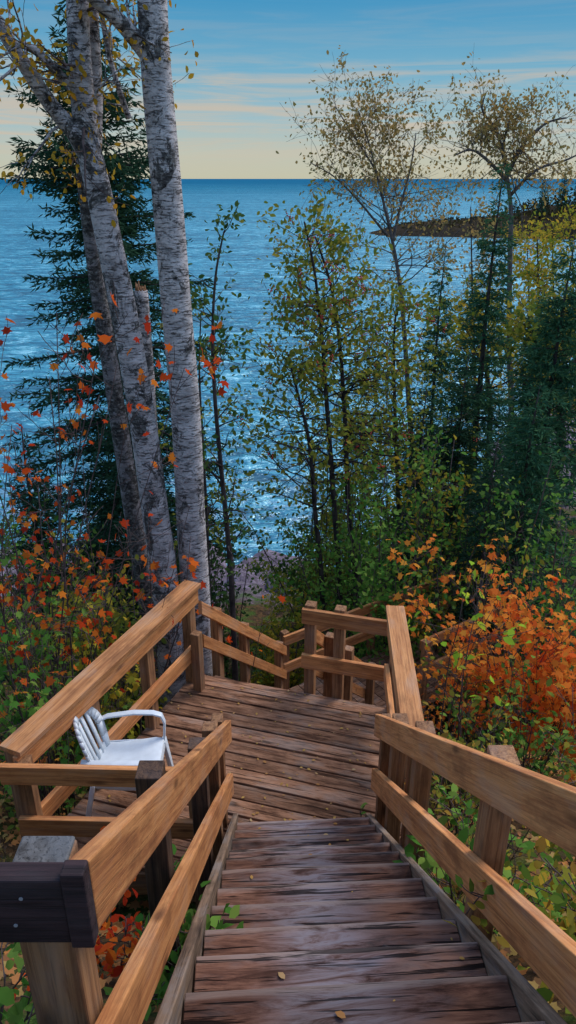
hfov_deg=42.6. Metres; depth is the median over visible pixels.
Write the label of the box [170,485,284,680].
bush
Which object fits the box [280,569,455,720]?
walkway railing
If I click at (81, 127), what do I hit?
birch tree
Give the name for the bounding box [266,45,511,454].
aspen tree
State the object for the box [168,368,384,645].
young tree
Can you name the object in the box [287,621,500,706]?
bush
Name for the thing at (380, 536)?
young tree
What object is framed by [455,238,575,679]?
spruce tree
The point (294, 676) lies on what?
bush
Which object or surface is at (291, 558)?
shore rock
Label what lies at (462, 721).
plant
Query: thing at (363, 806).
plant
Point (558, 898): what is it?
plant
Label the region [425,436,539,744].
spruce tree
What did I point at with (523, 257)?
bank tree
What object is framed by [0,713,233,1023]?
stair railing
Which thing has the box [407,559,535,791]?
sapling
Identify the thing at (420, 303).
rowan tree
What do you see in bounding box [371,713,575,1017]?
stair railing
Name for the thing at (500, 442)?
bush
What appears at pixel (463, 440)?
spruce tree
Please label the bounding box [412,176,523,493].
bank tree
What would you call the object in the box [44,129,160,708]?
birch tree
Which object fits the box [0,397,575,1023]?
ground
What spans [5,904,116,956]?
plant
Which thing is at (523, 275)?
bank tree
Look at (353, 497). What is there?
young tree
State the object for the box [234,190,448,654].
rowan tree
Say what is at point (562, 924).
ground cover
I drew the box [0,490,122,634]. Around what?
bush
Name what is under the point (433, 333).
spruce tree
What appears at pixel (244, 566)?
shore rock
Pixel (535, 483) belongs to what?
spruce tree
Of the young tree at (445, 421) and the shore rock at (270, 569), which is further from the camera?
the shore rock at (270, 569)
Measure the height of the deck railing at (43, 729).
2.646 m
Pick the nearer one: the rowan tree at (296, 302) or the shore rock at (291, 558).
the rowan tree at (296, 302)
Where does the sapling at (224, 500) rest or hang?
on the ground at (256, 611)
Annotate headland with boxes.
[369,204,575,239]
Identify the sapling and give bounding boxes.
[0,282,272,798]
[0,457,205,739]
[0,544,92,815]
[0,579,171,797]
[156,296,259,606]
[172,200,255,680]
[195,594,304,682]
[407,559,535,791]
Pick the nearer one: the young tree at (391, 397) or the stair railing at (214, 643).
the stair railing at (214, 643)
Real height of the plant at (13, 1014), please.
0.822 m
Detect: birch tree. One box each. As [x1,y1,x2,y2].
[0,0,196,707]
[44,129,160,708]
[87,0,212,675]
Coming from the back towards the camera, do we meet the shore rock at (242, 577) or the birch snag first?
the shore rock at (242, 577)
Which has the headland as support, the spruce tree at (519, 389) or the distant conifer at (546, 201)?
the distant conifer at (546, 201)
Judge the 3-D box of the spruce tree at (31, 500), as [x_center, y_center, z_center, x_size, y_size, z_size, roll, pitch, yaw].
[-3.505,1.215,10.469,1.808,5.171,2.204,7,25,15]
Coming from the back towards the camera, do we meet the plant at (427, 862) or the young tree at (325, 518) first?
the young tree at (325, 518)
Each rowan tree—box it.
[204,322,413,647]
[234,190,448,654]
[239,179,441,604]
[310,276,485,585]
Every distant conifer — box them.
[506,200,518,219]
[533,182,546,217]
[537,186,549,213]
[552,166,568,211]
[555,177,569,205]
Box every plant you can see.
[0,832,11,861]
[0,942,37,1023]
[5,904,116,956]
[14,826,141,998]
[103,844,242,1020]
[359,802,367,815]
[393,781,575,935]
[404,702,575,906]
[414,638,539,834]
[444,837,575,1003]
[505,836,575,940]
[533,677,575,873]
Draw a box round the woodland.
[391,185,575,234]
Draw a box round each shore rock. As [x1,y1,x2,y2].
[225,564,249,578]
[234,570,257,582]
[239,557,261,570]
[261,564,278,574]
[266,567,296,592]
[278,556,303,568]
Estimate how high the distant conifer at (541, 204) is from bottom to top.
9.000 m
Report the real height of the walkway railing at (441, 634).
2.722 m
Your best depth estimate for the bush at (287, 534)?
17.19 m
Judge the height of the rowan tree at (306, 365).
7.064 m
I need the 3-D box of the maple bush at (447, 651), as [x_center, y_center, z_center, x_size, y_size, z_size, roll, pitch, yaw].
[2.328,2.058,9.020,1.919,2.137,1.974,0,24,0]
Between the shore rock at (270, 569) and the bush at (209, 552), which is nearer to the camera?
the bush at (209, 552)
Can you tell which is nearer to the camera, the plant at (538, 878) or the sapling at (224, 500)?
the plant at (538, 878)
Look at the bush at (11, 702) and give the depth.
6.15 m
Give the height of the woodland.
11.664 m
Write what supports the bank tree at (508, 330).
on the ground at (256, 611)
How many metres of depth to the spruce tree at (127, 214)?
9.96 m
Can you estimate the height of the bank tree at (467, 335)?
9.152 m
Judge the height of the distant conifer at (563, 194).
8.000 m
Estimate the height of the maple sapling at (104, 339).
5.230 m
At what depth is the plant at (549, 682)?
5.03 m
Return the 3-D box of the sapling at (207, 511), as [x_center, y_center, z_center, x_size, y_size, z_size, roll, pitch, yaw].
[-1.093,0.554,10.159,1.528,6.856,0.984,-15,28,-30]
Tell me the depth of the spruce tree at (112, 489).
10.05 m
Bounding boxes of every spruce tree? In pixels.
[0,0,256,710]
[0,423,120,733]
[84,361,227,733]
[377,389,445,707]
[384,241,458,589]
[387,352,488,707]
[393,162,520,601]
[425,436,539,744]
[426,381,573,730]
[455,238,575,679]
[493,291,560,525]
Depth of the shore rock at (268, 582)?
24.37 m
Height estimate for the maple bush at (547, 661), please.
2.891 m
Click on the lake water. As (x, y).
(202, 199)
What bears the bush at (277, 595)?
on the ground at (256, 611)
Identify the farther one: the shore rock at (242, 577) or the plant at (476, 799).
the shore rock at (242, 577)
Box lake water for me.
[0,179,575,567]
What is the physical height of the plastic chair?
0.867 m
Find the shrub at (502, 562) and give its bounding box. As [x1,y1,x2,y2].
[451,496,575,744]
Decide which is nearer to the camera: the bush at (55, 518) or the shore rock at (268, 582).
the bush at (55, 518)
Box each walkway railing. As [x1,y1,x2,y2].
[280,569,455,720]
[417,605,514,741]
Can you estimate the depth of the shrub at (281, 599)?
7.84 m
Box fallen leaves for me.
[108,687,463,1017]
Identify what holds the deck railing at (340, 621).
attached to the wooden deck
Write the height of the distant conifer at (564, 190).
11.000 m
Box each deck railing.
[0,580,204,838]
[0,753,198,909]
[301,600,386,699]
[383,605,423,847]
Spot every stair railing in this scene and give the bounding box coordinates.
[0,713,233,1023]
[198,600,286,688]
[316,630,375,704]
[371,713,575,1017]
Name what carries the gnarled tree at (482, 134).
on the ground at (256, 611)
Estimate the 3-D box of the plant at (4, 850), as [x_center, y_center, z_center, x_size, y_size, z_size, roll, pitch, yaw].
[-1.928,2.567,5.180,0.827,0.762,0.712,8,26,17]
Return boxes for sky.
[0,0,575,178]
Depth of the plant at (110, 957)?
3.18 m
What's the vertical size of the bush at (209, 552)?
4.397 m
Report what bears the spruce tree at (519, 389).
on the ground at (256, 611)
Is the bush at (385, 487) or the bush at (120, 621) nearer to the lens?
the bush at (120, 621)
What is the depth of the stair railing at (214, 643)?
7.79 m
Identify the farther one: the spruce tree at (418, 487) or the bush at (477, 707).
the spruce tree at (418, 487)
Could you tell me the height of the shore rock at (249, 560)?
0.677 m
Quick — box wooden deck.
[67,675,403,895]
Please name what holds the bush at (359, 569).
on the ground at (256, 611)
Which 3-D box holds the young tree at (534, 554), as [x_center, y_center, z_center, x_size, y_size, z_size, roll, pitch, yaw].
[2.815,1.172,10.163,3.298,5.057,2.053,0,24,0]
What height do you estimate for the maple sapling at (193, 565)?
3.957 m
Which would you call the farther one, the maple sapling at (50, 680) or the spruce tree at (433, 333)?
the spruce tree at (433, 333)
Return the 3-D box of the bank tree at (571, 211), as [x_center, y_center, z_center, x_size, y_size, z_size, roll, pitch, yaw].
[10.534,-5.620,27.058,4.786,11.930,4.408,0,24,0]
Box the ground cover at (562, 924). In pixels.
[0,673,575,1013]
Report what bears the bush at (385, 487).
on the ground at (256, 611)
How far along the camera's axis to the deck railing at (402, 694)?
5.39 m
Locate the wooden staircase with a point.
(316, 931)
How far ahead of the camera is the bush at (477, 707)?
7.97 m
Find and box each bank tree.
[382,267,559,474]
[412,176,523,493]
[435,260,575,508]
[480,226,569,433]
[490,218,575,442]
[504,196,575,505]
[504,205,575,448]
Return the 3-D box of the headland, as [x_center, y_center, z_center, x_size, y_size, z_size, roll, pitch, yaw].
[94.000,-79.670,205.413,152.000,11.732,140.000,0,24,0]
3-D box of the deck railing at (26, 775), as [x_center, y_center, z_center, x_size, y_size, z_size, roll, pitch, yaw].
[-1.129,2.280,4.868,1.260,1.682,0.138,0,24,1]
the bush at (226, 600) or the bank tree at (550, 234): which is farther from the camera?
the bank tree at (550, 234)
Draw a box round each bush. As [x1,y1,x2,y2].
[0,475,134,745]
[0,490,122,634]
[0,498,257,738]
[0,519,166,755]
[0,557,132,838]
[104,502,222,591]
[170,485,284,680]
[224,578,348,688]
[238,465,393,632]
[257,542,349,629]
[266,491,433,659]
[287,621,500,706]
[319,481,430,579]
[353,455,442,591]
[383,534,575,781]
[400,405,573,565]
[414,599,558,742]
[422,649,544,750]
[435,655,575,807]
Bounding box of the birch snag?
[134,280,157,429]
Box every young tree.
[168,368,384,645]
[289,324,444,635]
[299,423,456,656]
[306,408,543,666]
[316,294,462,588]
[371,435,560,722]
[377,441,575,744]
[393,406,574,625]
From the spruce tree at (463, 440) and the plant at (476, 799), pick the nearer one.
the plant at (476, 799)
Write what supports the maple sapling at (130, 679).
on the ground at (256, 611)
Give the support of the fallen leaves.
on the wooden staircase
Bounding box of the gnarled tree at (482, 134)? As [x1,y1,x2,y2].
[404,51,575,464]
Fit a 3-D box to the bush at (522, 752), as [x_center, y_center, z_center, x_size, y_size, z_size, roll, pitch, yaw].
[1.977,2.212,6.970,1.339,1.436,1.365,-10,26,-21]
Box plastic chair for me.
[73,707,173,816]
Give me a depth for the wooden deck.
5.94 m
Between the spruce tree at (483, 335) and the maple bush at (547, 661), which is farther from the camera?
the spruce tree at (483, 335)
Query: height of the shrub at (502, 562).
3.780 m
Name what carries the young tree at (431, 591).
on the ground at (256, 611)
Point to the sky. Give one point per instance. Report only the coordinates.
(254, 56)
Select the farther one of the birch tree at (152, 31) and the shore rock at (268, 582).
the shore rock at (268, 582)
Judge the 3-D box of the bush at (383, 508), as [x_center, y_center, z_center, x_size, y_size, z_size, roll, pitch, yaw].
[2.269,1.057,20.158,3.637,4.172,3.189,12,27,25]
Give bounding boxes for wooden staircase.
[154,813,567,1023]
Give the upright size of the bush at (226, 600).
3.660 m
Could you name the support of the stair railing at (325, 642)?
attached to the wooden staircase
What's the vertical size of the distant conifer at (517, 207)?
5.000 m
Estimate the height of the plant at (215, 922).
0.633 m
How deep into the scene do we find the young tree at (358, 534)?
14.40 m

